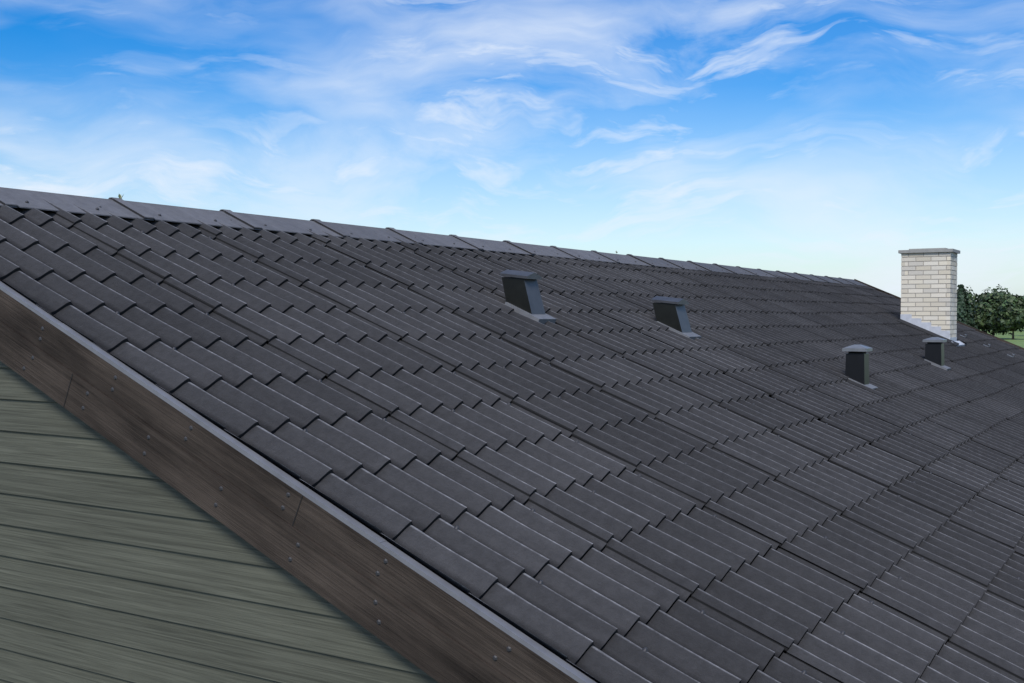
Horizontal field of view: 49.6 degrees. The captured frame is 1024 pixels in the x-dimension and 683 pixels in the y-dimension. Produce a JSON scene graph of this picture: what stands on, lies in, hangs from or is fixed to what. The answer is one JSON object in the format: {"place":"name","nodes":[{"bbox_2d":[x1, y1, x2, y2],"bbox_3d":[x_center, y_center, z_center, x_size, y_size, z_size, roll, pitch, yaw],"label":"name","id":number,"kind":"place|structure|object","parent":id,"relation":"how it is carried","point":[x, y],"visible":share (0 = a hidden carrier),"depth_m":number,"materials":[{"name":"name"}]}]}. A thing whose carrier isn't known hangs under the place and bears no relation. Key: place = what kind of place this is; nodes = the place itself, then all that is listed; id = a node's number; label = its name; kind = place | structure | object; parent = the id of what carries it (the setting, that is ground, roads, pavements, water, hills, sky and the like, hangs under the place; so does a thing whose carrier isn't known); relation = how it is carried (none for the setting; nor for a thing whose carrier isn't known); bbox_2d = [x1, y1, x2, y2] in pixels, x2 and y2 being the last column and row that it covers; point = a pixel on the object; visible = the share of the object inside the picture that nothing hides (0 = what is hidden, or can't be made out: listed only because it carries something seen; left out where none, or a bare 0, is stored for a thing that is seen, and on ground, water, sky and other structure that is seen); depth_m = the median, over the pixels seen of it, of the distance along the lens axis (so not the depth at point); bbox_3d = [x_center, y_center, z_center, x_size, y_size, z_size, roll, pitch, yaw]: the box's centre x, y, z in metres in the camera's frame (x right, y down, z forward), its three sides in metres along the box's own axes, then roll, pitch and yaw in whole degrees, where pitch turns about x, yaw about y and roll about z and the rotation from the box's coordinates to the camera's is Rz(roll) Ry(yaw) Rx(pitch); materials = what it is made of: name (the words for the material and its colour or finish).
{"place":"outdoors","nodes":[
{"label":"outdoors","id":0,"kind":"place"},
{"bbox_2d":[0,0,1023,300],"label":"sky","id":1,"kind":"structure","parent":0,"point":[830,138],"materials":[{"name":"blue"}]},
{"bbox_2d":[980,329,1023,347],"bbox_3d":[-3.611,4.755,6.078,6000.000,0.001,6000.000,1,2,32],"label":"ground","id":2,"kind":"structure","parent":0,"point":[1018,340],"depth_m":256.43,"materials":[{"name":"green plant"}]},
{"bbox_2d":[0,361,438,682],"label":"gable siding","id":3,"kind":"object","parent":2,"relation":"on","point":[118,565],"depth_m":4.83,"materials":[{"name":"grey"}]},
{"bbox_2d":[56,213,1022,682],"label":"roof deck","id":4,"kind":"structure","parent":3,"relation":"on","point":[626,535],"depth_m":5.53,"materials":[{"name":"black"}]},
{"bbox_2d":[0,198,1023,682],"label":"roof sheets","id":5,"kind":"object","parent":4,"relation":"on","point":[74,272],"visible":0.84,"depth_m":6.10,"materials":[{"name":"black"}]},
{"bbox_2d":[0,281,596,682],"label":"barge boards","id":6,"kind":"object","parent":5,"relation":"attached to","point":[437,628],"visible":1,"depth_m":4.28,"materials":[{"name":"brown wood"}]},
{"bbox_2d":[0,187,866,285],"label":"ridge caps","id":7,"kind":"object","parent":5,"relation":"on","point":[30,199],"visible":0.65,"depth_m":8.98,"materials":[{"name":"black"}]},
{"bbox_2d":[500,269,555,323],"bbox_3d":[0.122,-0.329,8.775,0.377,0.491,0.270,1,2,32],"label":"roof vent","id":8,"kind":"object","parent":5,"relation":"on","point":[522,293],"visible":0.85,"depth_m":8.71,"materials":[{"name":"black metal"}]},
{"bbox_2d":[99,206,1021,673],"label":"roof screws","id":9,"kind":"object","parent":5,"relation":"on","point":[643,388],"visible":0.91,"depth_m":6.89,"materials":[{"name":"grey metal"}]},
{"bbox_2d":[854,279,1023,349],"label":"roof edge trim","id":10,"kind":"structure","parent":5,"relation":"attached to","point":[978,330],"depth_m":22.48,"materials":[{"name":"black metal"}]},
{"bbox_2d":[651,296,701,339],"bbox_3d":[1.532,-0.193,10.354,0.397,0.471,0.290,1,2,32],"label":"roof vent","id":11,"kind":"object","parent":4,"relation":"on","point":[670,313],"visible":0.79,"depth_m":10.29,"materials":[{"name":"black metal"}]},
{"bbox_2d":[842,345,877,391],"bbox_3d":[3.494,0.303,11.120,0.297,0.543,0.250,1,2,32],"label":"roof vent","id":12,"kind":"object","parent":4,"relation":"on","point":[857,365],"visible":0.82,"depth_m":11.05,"materials":[{"name":"black metal"}]},
{"bbox_2d":[897,248,966,346],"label":"chimney bricks","id":13,"kind":"object","parent":4,"relation":"on","point":[928,292],"visible":0.87,"depth_m":18.30,"materials":[{"name":"white brick"}]},
{"bbox_2d":[923,337,950,370],"bbox_3d":[5.669,0.203,14.783,0.317,0.523,0.270,1,2,32],"label":"roof vent","id":14,"kind":"object","parent":4,"relation":"on","point":[934,351],"visible":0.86,"depth_m":14.71,"materials":[{"name":"black metal"}]},
{"bbox_2d":[956,284,977,328],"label":"tree","id":15,"kind":"object","parent":2,"relation":"on","point":[964,315],"visible":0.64,"depth_m":239.60,"materials":[{"name":"green plant"}]},
{"bbox_2d":[964,287,976,299],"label":"tree","id":16,"kind":"object","parent":2,"relation":"on","point":[969,293],"visible":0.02,"depth_m":369.02,"materials":[{"name":"green plant"}]},
{"bbox_2d":[969,296,976,325],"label":"tree","id":17,"kind":"object","parent":2,"relation":"on","point":[971,303],"depth_m":252.78,"materials":[{"name":"green plant"}]},
{"bbox_2d":[970,287,1012,335],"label":"tree","id":18,"kind":"object","parent":2,"relation":"on","point":[988,301],"visible":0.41,"depth_m":240.93,"materials":[{"name":"green plant"}]},
{"bbox_2d":[979,284,1011,304],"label":"tree","id":19,"kind":"object","parent":2,"relation":"on","point":[998,288],"visible":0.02,"depth_m":366.00,"materials":[{"name":"green plant"}]},
{"bbox_2d":[981,294,1023,339],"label":"tree","id":20,"kind":"object","parent":2,"relation":"on","point":[1008,313],"visible":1,"depth_m":231.28,"materials":[{"name":"green plant"}]}
]}

